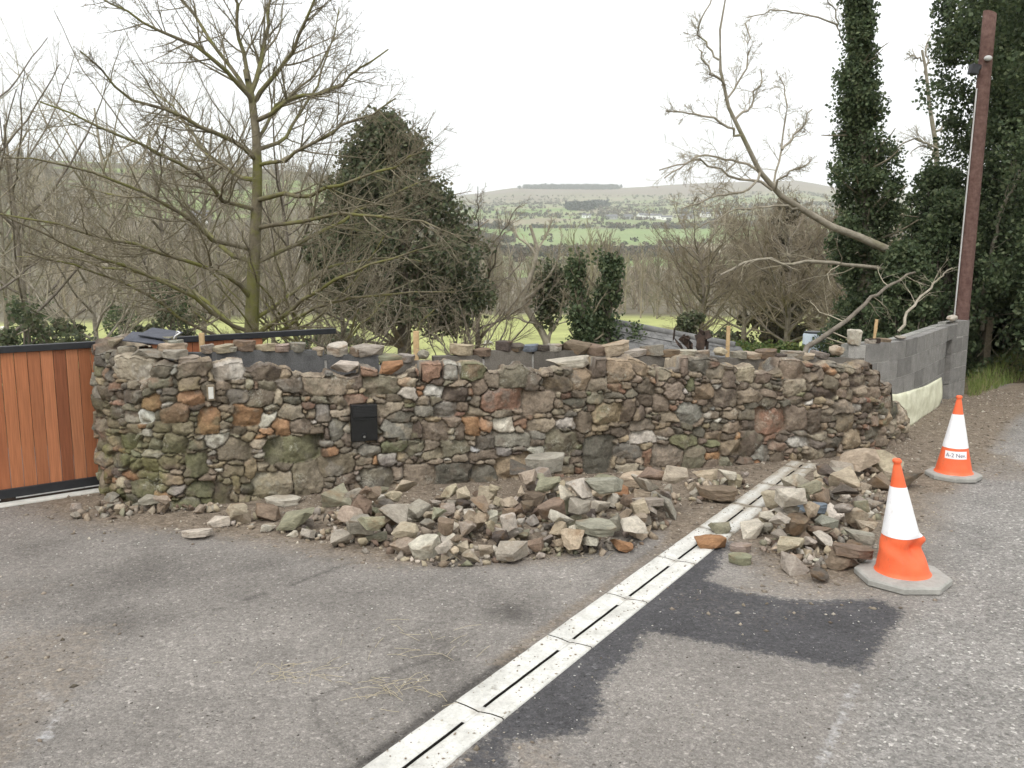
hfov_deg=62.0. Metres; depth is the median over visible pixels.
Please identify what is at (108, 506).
loose stone
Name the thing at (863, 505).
loose stone
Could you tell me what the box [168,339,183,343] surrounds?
coping stone
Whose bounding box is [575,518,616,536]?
loose stone
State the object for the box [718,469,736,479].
loose stone
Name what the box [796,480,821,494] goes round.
loose stone
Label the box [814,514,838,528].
loose stone
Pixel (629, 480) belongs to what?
loose stone
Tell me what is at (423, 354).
coping stone
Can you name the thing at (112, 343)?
coping stone
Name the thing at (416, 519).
loose stone
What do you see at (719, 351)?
coping stone
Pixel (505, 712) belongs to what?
drain crumbs
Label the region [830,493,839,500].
loose stone
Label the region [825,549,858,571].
loose stone
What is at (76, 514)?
loose stone
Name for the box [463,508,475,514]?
loose stone
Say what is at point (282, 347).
coping stone
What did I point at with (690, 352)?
coping stone
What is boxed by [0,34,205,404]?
bare tree
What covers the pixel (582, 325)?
ivy tree
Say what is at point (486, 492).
loose stone
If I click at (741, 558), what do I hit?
loose stone
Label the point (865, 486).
loose stone
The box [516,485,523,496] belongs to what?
loose stone
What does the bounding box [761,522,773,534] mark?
loose stone
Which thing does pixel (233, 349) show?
coping stone
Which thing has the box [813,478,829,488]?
loose stone
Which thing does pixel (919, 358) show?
block wall
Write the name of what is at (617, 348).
coping stone
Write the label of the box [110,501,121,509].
loose stone
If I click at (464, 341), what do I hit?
bare shrub
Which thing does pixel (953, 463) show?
traffic cone
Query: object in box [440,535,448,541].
loose stone
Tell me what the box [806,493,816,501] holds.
loose stone
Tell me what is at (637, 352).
coping stone
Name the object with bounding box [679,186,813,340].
bare tree
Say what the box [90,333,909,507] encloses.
stone wall
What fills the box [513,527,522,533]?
loose stone
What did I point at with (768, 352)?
coping stone
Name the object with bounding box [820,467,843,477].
loose stone
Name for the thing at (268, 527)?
loose stone
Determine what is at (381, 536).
loose stone
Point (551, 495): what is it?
loose stone
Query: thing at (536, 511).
loose stone
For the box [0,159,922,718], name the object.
terrain
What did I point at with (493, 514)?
loose stone
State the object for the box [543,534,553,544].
loose stone
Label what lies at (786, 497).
loose stone
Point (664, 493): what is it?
loose stone
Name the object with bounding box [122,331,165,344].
roof slate
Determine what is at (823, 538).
loose stone
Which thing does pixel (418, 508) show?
loose stone
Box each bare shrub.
[182,220,460,352]
[240,255,431,359]
[397,277,515,359]
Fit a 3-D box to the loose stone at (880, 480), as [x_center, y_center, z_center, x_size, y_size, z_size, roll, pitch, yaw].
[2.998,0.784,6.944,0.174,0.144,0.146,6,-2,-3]
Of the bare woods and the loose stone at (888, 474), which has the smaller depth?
the loose stone at (888, 474)
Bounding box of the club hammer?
[868,319,880,342]
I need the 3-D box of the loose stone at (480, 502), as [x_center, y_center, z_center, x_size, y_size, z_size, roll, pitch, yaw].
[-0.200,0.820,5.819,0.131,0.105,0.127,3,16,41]
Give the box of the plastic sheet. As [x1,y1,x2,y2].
[892,377,942,425]
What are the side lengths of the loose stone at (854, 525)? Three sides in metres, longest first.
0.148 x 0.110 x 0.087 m
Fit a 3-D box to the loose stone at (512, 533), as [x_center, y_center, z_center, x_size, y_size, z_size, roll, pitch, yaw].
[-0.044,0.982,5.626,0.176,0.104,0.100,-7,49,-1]
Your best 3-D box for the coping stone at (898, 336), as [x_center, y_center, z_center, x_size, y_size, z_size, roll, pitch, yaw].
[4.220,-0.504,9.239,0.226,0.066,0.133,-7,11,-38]
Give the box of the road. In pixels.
[822,405,1023,767]
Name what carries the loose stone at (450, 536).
on the driveway
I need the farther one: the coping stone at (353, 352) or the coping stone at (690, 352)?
the coping stone at (690, 352)
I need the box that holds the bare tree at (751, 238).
[710,190,822,326]
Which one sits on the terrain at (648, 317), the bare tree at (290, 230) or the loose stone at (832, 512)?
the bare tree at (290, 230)
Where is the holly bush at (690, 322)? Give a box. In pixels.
[675,309,713,336]
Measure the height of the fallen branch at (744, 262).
1.325 m
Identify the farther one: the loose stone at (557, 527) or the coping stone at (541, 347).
the coping stone at (541, 347)
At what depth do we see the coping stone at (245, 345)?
6.82 m
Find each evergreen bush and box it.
[0,300,96,435]
[26,321,115,403]
[110,306,178,335]
[159,303,205,335]
[300,328,363,353]
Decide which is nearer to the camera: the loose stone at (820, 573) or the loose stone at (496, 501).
the loose stone at (820, 573)
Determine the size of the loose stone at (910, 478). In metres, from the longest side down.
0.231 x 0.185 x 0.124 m
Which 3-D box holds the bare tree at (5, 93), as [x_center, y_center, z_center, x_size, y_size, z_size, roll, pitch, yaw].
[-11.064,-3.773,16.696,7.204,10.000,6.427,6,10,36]
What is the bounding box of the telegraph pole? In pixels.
[954,10,996,319]
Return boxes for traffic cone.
[854,458,952,594]
[925,395,982,482]
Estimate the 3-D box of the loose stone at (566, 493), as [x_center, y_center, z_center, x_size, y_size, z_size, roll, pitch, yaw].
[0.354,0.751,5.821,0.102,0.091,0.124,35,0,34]
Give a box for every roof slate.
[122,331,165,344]
[138,327,182,339]
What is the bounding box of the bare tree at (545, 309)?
[496,209,598,344]
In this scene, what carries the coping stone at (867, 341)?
on the block wall at (919, 358)
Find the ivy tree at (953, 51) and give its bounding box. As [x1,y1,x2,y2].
[911,0,1023,359]
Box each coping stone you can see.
[108,337,123,347]
[117,345,136,353]
[131,348,163,358]
[157,343,187,351]
[162,349,187,359]
[163,336,176,342]
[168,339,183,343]
[177,354,199,363]
[200,343,213,353]
[212,343,233,353]
[229,346,236,351]
[233,339,255,351]
[254,343,276,350]
[275,343,289,352]
[290,342,305,352]
[312,346,324,355]
[327,341,347,356]
[330,360,358,371]
[349,346,359,356]
[352,343,384,357]
[378,353,401,362]
[379,360,402,373]
[398,353,414,362]
[417,347,432,358]
[450,343,473,355]
[473,347,490,356]
[495,340,511,351]
[511,342,524,351]
[523,343,537,351]
[536,344,548,350]
[546,355,589,367]
[547,343,561,351]
[562,339,591,354]
[586,343,604,355]
[601,340,628,356]
[624,348,646,356]
[639,344,663,355]
[661,349,679,357]
[678,349,696,355]
[694,349,709,357]
[711,344,732,357]
[730,350,746,358]
[747,351,761,359]
[755,348,776,359]
[775,353,786,357]
[780,350,804,358]
[802,352,814,359]
[809,350,829,358]
[823,342,847,355]
[847,329,862,345]
[864,339,877,343]
[880,338,891,341]
[894,334,905,338]
[946,314,958,322]
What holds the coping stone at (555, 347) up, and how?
on the block wall at (919, 358)
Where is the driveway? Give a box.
[0,383,1023,767]
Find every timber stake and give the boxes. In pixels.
[199,333,204,351]
[413,331,418,359]
[725,326,730,356]
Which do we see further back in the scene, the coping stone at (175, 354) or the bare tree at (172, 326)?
the bare tree at (172, 326)
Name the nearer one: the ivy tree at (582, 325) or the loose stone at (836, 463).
the loose stone at (836, 463)
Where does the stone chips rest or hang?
on the driveway
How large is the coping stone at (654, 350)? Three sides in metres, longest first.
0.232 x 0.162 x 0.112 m
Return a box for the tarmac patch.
[451,540,909,767]
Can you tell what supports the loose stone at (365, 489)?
on the loose stone at (363, 503)
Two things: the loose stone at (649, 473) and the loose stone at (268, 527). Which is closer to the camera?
the loose stone at (268, 527)
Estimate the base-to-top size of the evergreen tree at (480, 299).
7.714 m
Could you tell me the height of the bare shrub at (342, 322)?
3.099 m
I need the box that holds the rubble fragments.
[77,472,889,570]
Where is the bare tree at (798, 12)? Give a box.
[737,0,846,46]
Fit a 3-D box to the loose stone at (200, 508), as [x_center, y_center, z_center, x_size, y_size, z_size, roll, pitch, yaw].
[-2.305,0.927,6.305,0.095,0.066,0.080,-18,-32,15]
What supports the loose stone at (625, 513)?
on the driveway
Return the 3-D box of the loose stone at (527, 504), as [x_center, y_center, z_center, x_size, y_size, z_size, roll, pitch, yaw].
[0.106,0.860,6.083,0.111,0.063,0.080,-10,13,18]
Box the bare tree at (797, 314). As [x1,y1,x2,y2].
[755,182,890,330]
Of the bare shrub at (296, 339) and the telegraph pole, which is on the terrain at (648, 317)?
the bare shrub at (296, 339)
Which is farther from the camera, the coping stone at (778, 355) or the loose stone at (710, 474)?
the coping stone at (778, 355)
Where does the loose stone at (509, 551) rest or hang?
on the driveway
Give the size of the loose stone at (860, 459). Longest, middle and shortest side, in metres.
0.312 x 0.219 x 0.172 m
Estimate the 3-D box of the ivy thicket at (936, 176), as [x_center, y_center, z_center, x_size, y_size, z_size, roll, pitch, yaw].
[7.486,-1.712,15.113,2.019,4.393,1.948,0,8,0]
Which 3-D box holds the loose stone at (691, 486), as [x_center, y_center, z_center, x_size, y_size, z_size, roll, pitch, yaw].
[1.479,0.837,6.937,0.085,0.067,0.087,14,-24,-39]
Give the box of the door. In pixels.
[352,417,377,441]
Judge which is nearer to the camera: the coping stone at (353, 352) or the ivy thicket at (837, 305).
the coping stone at (353, 352)
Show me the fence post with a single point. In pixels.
(987, 336)
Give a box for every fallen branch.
[711,221,881,297]
[780,263,928,352]
[894,254,957,332]
[979,158,1021,330]
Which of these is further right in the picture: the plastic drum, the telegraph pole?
the telegraph pole
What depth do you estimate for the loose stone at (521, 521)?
5.82 m
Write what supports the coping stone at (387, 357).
on the block wall at (919, 358)
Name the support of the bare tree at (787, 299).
on the terrain at (648, 317)
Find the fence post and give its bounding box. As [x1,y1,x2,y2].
[980,317,993,365]
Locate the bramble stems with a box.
[923,311,1023,357]
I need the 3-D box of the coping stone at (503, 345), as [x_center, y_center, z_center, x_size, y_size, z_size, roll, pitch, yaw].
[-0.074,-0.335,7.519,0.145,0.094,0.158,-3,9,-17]
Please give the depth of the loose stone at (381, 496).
6.26 m
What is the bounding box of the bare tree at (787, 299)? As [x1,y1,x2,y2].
[713,182,852,342]
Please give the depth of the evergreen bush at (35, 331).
17.79 m
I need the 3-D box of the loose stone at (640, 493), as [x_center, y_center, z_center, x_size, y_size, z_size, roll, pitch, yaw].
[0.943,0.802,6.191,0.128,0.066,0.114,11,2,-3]
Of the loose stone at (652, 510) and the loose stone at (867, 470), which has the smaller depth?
the loose stone at (652, 510)
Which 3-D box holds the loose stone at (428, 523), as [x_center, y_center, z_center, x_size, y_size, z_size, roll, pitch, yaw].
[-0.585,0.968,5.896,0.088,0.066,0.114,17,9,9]
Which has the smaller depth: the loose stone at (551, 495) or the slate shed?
the loose stone at (551, 495)
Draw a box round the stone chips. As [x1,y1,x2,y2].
[0,390,1023,766]
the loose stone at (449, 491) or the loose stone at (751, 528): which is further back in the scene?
the loose stone at (449, 491)
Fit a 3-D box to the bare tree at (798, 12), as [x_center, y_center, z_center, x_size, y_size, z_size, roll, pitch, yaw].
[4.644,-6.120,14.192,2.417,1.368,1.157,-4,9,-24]
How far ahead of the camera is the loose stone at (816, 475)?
7.17 m
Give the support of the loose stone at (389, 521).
on the driveway
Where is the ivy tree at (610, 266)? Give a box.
[587,237,647,344]
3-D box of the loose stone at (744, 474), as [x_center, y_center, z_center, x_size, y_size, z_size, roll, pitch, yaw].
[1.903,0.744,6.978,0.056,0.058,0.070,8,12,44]
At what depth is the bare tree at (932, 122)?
18.34 m
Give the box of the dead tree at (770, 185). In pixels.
[646,0,888,261]
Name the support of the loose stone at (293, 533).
on the driveway
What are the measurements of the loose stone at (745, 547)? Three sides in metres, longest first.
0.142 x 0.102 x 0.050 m
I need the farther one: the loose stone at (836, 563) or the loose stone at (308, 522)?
the loose stone at (308, 522)
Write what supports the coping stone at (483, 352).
on the block wall at (919, 358)
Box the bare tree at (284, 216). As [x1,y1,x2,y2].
[173,2,433,346]
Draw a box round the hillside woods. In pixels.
[0,145,504,278]
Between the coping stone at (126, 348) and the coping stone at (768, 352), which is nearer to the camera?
the coping stone at (126, 348)
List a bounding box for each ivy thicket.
[825,287,855,356]
[835,281,981,360]
[859,232,942,341]
[899,161,988,338]
[913,184,1003,376]
[962,172,1010,347]
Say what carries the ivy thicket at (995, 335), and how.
on the verge
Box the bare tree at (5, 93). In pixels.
[0,16,168,345]
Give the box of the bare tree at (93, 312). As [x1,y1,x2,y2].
[0,129,193,340]
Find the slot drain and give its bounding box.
[363,460,817,767]
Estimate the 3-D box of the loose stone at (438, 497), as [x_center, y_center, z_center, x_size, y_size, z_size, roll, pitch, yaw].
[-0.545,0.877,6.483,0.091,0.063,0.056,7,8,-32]
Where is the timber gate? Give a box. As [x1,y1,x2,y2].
[0,328,335,501]
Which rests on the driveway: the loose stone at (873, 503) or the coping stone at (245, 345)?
the loose stone at (873, 503)
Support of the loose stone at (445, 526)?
on the loose stone at (443, 537)
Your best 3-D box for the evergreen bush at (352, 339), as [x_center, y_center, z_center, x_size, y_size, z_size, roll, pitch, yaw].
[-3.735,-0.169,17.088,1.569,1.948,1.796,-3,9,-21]
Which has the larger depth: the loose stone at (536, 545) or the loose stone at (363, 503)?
the loose stone at (363, 503)
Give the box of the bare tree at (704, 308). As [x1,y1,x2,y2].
[642,193,764,335]
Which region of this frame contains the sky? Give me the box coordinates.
[0,0,1000,195]
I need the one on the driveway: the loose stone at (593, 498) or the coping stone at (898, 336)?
the loose stone at (593, 498)
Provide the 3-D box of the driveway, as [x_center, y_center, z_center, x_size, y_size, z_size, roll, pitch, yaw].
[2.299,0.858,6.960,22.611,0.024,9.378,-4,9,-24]
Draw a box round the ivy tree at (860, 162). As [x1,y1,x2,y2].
[811,0,918,352]
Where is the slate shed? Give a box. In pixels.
[611,319,742,357]
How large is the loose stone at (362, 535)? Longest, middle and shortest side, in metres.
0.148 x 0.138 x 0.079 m
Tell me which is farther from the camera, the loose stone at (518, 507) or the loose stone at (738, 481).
the loose stone at (738, 481)
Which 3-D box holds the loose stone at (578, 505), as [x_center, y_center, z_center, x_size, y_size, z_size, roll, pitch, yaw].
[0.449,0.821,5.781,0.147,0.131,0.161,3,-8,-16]
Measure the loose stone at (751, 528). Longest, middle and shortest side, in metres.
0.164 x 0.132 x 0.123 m
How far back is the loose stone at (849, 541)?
5.37 m
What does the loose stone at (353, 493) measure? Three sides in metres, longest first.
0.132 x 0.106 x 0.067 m
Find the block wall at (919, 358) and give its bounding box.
[157,320,969,402]
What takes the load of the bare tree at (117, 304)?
on the terrain at (648, 317)
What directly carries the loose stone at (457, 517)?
on the driveway
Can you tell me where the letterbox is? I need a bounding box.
[349,403,377,441]
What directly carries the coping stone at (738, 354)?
on the block wall at (919, 358)
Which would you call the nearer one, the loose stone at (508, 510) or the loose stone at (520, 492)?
the loose stone at (508, 510)
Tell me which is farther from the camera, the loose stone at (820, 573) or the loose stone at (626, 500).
the loose stone at (626, 500)
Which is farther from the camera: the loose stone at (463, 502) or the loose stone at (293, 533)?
the loose stone at (463, 502)
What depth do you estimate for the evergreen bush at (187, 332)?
23.99 m
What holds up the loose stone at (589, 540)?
on the loose stone
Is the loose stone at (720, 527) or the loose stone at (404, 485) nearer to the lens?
the loose stone at (720, 527)
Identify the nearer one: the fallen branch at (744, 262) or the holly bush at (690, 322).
the fallen branch at (744, 262)
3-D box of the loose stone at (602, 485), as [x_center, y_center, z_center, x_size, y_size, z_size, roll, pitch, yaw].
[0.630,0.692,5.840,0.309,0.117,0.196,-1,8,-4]
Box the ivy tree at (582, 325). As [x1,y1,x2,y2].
[555,243,613,343]
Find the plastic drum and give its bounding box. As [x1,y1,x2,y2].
[802,331,825,352]
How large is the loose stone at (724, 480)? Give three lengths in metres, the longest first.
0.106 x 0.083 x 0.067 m
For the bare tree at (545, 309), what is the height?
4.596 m
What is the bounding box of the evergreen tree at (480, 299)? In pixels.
[301,103,498,353]
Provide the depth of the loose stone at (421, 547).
5.30 m
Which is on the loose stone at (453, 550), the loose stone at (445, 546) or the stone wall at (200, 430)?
the loose stone at (445, 546)
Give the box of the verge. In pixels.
[964,345,1023,394]
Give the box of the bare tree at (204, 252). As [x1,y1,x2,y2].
[103,10,303,334]
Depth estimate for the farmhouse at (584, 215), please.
1489.11 m
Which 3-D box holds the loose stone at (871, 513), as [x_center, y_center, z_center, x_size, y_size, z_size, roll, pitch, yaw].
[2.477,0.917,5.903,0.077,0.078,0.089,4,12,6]
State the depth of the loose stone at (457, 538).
5.34 m
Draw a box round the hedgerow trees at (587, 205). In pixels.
[381,183,915,262]
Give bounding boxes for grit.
[0,398,1023,767]
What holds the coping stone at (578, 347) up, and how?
on the block wall at (919, 358)
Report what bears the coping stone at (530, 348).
on the block wall at (919, 358)
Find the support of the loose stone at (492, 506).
on the driveway
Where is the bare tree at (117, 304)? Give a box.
[0,41,220,336]
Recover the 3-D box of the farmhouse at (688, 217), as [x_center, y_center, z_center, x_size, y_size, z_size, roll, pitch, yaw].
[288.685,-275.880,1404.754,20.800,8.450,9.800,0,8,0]
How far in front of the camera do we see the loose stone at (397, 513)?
5.79 m
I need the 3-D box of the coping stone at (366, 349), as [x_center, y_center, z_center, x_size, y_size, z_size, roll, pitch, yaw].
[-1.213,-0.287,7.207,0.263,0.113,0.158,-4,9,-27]
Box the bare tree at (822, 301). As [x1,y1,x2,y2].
[788,183,913,341]
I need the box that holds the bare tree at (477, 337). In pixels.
[417,182,566,348]
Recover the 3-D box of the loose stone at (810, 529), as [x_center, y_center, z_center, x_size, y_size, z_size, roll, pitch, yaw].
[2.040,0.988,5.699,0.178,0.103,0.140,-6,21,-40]
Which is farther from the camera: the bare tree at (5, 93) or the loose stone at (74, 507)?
the bare tree at (5, 93)
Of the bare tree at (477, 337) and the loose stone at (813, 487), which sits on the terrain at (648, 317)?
the bare tree at (477, 337)
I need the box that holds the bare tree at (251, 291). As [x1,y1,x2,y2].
[0,0,504,345]
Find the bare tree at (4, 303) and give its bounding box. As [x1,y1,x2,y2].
[0,74,118,365]
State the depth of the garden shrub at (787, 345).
15.83 m
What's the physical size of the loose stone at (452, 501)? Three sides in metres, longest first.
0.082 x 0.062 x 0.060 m
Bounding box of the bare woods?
[0,171,902,319]
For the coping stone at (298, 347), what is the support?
on the block wall at (919, 358)
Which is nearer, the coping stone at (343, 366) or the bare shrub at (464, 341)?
the coping stone at (343, 366)
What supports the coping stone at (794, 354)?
on the block wall at (919, 358)
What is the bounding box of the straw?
[215,554,658,711]
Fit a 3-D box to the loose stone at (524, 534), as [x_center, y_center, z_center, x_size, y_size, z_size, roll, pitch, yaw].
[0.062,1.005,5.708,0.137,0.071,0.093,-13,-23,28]
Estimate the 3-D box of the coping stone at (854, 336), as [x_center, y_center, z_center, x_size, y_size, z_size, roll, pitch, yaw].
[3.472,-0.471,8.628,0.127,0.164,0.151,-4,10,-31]
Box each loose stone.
[70,503,81,511]
[70,511,80,518]
[103,491,118,502]
[106,503,113,509]
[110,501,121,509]
[114,504,125,513]
[128,505,137,509]
[137,494,159,505]
[153,495,170,504]
[156,502,169,513]
[181,528,212,537]
[193,504,206,512]
[207,516,229,527]
[226,503,247,516]
[230,510,250,523]
[255,503,280,520]
[260,523,275,531]
[265,495,300,506]
[276,507,314,530]
[286,530,297,537]
[300,528,315,537]
[302,518,313,526]
[321,483,351,506]
[330,530,352,546]
[337,505,362,523]
[343,488,361,497]
[346,513,373,534]
[351,494,371,513]
[353,534,367,536]
[357,516,384,530]
[359,486,372,494]
[365,531,386,541]
[366,486,381,501]
[372,492,385,506]
[372,507,380,514]
[374,499,393,507]
[374,513,396,527]
[378,504,408,523]
[380,486,388,493]
[384,491,402,501]
[389,537,412,554]
[391,521,418,537]
[394,480,417,491]
[408,499,430,517]
[408,516,422,521]
[408,534,440,559]
[420,518,434,528]
[423,511,432,518]
[429,500,440,507]
[432,507,446,519]
[434,495,444,500]
[435,538,453,553]
[438,517,453,535]
[439,515,458,535]
[440,483,457,498]
[440,503,455,516]
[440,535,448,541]
[442,546,459,560]
[443,547,457,559]
[445,533,461,546]
[446,500,456,504]
[450,535,462,542]
[454,514,462,520]
[456,486,469,499]
[456,540,468,552]
[457,499,470,505]
[458,521,475,535]
[461,537,472,543]
[461,549,479,562]
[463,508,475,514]
[463,510,484,528]
[470,495,488,512]
[474,512,489,522]
[477,486,496,500]
[478,544,492,556]
[485,520,494,531]
[486,509,497,523]
[486,525,498,535]
[489,484,501,491]
[489,503,496,508]
[492,527,518,538]
[492,530,508,543]
[493,496,502,507]
[495,540,527,561]
[500,496,518,507]
[500,512,517,531]
[502,507,517,514]
[509,459,532,474]
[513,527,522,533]
[514,502,526,515]
[514,529,529,538]
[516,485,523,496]
[517,518,533,527]
[518,469,536,484]
[520,500,534,509]
[521,489,545,507]
[525,452,564,473]
[525,479,538,489]
[525,514,538,526]
[528,537,543,551]
[532,508,538,515]
[535,466,551,476]
[535,476,559,491]
[536,473,544,478]
[536,552,544,558]
[537,497,565,519]
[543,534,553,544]
[546,492,556,499]
[548,509,573,523]
[549,521,566,537]
[550,484,559,492]
[552,538,563,547]
[556,480,564,494]
[557,494,569,515]
[558,485,573,501]
[560,528,584,549]
[566,478,592,498]
[566,514,581,527]
[568,496,591,514]
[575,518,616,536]
[581,535,598,545]
[585,477,623,493]
[586,508,595,517]
[588,496,598,500]
[590,500,610,512]
[592,490,612,496]
[594,473,615,476]
[602,493,619,507]
[608,514,621,530]
[609,539,633,552]
[617,485,629,495]
[619,509,631,518]
[620,471,642,487]
[620,494,636,507]
[620,515,647,533]
[628,532,647,540]
[629,512,651,525]
[630,498,649,514]
[631,474,658,491]
[632,497,663,505]
[634,488,651,497]
[634,513,647,522]
[636,467,663,480]
[646,525,651,534]
[648,506,656,514]
[657,493,676,519]
[660,490,671,500]
[662,465,688,483]
[663,484,672,493]
[687,482,698,490]
[689,489,698,497]
[692,469,717,481]
[694,534,726,548]
[698,485,737,500]
[708,521,730,533]
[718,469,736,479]
[720,477,727,483]
[728,474,742,486]
[728,552,751,565]
[729,542,751,552]
[740,518,763,538]
[741,472,748,477]
[759,511,774,521]
[759,537,776,548]
[761,490,777,508]
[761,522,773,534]
[767,486,795,489]
[768,512,790,523]
[771,528,786,538]
[773,507,801,515]
[774,488,806,507]
[777,536,804,552]
[780,551,809,575]
[781,473,809,487]
[783,506,799,513]
[785,512,809,535]
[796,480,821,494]
[797,501,827,513]
[800,531,817,548]
[803,501,819,517]
[804,536,816,544]
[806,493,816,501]
[806,525,831,534]
[808,560,839,580]
[812,488,829,503]
[813,470,820,478]
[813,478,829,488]
[813,530,832,545]
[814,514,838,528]
[816,464,834,475]
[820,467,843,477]
[823,475,828,485]
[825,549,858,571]
[826,502,844,519]
[828,465,859,487]
[828,531,837,540]
[829,460,854,471]
[830,482,858,494]
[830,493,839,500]
[830,500,856,512]
[832,542,873,559]
[839,448,879,471]
[843,528,875,544]
[844,507,868,522]
[846,539,862,544]
[850,518,872,529]
[851,496,865,506]
[853,500,869,512]
[855,519,878,531]
[858,483,871,491]
[863,468,871,474]
[867,471,890,489]
[868,499,882,508]
[868,511,874,517]
[870,466,879,473]
[871,450,903,472]
[884,471,891,480]
[903,473,922,485]
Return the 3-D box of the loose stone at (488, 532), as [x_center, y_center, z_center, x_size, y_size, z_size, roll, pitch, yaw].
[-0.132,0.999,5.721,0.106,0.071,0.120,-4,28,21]
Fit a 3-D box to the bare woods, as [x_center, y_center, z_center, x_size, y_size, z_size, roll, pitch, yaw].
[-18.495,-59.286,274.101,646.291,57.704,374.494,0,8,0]
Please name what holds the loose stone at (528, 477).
on the loose stone at (531, 486)
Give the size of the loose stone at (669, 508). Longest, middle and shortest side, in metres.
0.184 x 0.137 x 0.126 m
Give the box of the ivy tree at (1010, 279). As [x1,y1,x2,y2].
[943,0,1023,373]
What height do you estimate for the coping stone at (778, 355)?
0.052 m
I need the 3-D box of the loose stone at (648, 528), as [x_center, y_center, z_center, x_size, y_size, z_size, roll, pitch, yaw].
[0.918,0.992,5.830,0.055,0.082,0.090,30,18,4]
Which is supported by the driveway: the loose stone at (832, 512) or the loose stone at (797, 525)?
the loose stone at (832, 512)
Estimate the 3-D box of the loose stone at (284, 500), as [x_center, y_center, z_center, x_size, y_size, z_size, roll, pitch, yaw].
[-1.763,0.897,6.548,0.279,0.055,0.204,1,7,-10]
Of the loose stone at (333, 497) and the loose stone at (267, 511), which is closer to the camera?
the loose stone at (267, 511)
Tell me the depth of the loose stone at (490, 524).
5.55 m
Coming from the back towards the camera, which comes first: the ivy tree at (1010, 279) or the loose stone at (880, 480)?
the ivy tree at (1010, 279)
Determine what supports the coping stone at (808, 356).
on the block wall at (919, 358)
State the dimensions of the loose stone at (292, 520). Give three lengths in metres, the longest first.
0.248 x 0.173 x 0.127 m
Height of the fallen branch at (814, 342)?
1.588 m
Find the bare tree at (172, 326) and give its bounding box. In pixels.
[43,1,297,335]
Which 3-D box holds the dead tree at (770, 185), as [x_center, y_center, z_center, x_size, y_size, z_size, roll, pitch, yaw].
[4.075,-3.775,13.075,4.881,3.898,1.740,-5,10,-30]
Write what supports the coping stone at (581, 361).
on the stone wall at (200, 430)
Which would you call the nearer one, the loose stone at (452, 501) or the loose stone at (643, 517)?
the loose stone at (643, 517)
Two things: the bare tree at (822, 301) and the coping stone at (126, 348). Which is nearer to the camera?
the coping stone at (126, 348)
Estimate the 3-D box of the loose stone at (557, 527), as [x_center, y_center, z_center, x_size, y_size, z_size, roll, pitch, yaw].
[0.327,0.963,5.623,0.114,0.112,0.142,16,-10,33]
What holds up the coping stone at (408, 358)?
on the block wall at (919, 358)
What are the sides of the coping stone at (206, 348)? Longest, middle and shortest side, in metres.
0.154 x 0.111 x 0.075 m
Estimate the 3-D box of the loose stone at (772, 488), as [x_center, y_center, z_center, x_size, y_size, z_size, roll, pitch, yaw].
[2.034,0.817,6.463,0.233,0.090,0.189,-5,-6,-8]
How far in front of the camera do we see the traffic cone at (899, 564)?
4.88 m
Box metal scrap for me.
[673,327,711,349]
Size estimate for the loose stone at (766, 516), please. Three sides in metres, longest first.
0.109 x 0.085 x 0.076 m
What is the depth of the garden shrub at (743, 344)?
16.95 m
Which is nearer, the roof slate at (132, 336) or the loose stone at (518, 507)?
the loose stone at (518, 507)
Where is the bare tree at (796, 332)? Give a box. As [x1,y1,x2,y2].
[734,197,821,345]
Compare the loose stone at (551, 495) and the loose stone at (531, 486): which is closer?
the loose stone at (551, 495)
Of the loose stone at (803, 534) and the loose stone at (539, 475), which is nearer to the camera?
the loose stone at (803, 534)
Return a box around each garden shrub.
[714,327,738,341]
[732,339,768,351]
[748,339,790,348]
[771,340,804,352]
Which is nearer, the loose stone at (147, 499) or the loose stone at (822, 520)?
the loose stone at (822, 520)
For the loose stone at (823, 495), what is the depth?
6.11 m
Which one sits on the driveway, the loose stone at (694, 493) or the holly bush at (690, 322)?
the loose stone at (694, 493)
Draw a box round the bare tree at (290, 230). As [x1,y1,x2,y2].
[139,72,343,342]
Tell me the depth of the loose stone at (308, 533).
5.67 m
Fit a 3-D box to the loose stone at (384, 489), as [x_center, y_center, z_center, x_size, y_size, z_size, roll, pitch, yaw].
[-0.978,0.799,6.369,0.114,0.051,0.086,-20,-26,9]
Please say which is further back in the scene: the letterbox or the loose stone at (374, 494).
the letterbox
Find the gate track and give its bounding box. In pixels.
[0,485,99,507]
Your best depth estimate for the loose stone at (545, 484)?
5.99 m
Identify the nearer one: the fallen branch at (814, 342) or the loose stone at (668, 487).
the loose stone at (668, 487)
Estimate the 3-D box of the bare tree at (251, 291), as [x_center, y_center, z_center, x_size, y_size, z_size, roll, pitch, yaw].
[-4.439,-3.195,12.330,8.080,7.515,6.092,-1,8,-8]
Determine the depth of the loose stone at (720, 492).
6.54 m
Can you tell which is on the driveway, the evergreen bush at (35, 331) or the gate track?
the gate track
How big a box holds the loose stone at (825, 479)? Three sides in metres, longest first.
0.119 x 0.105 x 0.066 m
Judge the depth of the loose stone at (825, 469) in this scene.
6.73 m
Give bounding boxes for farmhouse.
[581,213,590,217]
[606,214,617,218]
[623,214,632,218]
[643,214,661,218]
[661,215,672,219]
[680,214,693,218]
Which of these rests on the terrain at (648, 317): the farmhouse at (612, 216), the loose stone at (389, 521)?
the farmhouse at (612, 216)
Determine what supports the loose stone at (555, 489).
on the loose stone at (551, 495)
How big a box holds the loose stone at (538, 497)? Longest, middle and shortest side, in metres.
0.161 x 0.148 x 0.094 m
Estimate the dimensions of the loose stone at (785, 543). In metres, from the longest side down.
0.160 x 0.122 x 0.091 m
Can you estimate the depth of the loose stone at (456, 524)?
5.75 m
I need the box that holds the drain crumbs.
[387,463,813,767]
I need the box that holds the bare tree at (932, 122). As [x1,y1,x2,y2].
[894,32,959,165]
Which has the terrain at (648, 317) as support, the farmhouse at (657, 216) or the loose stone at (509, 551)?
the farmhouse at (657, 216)

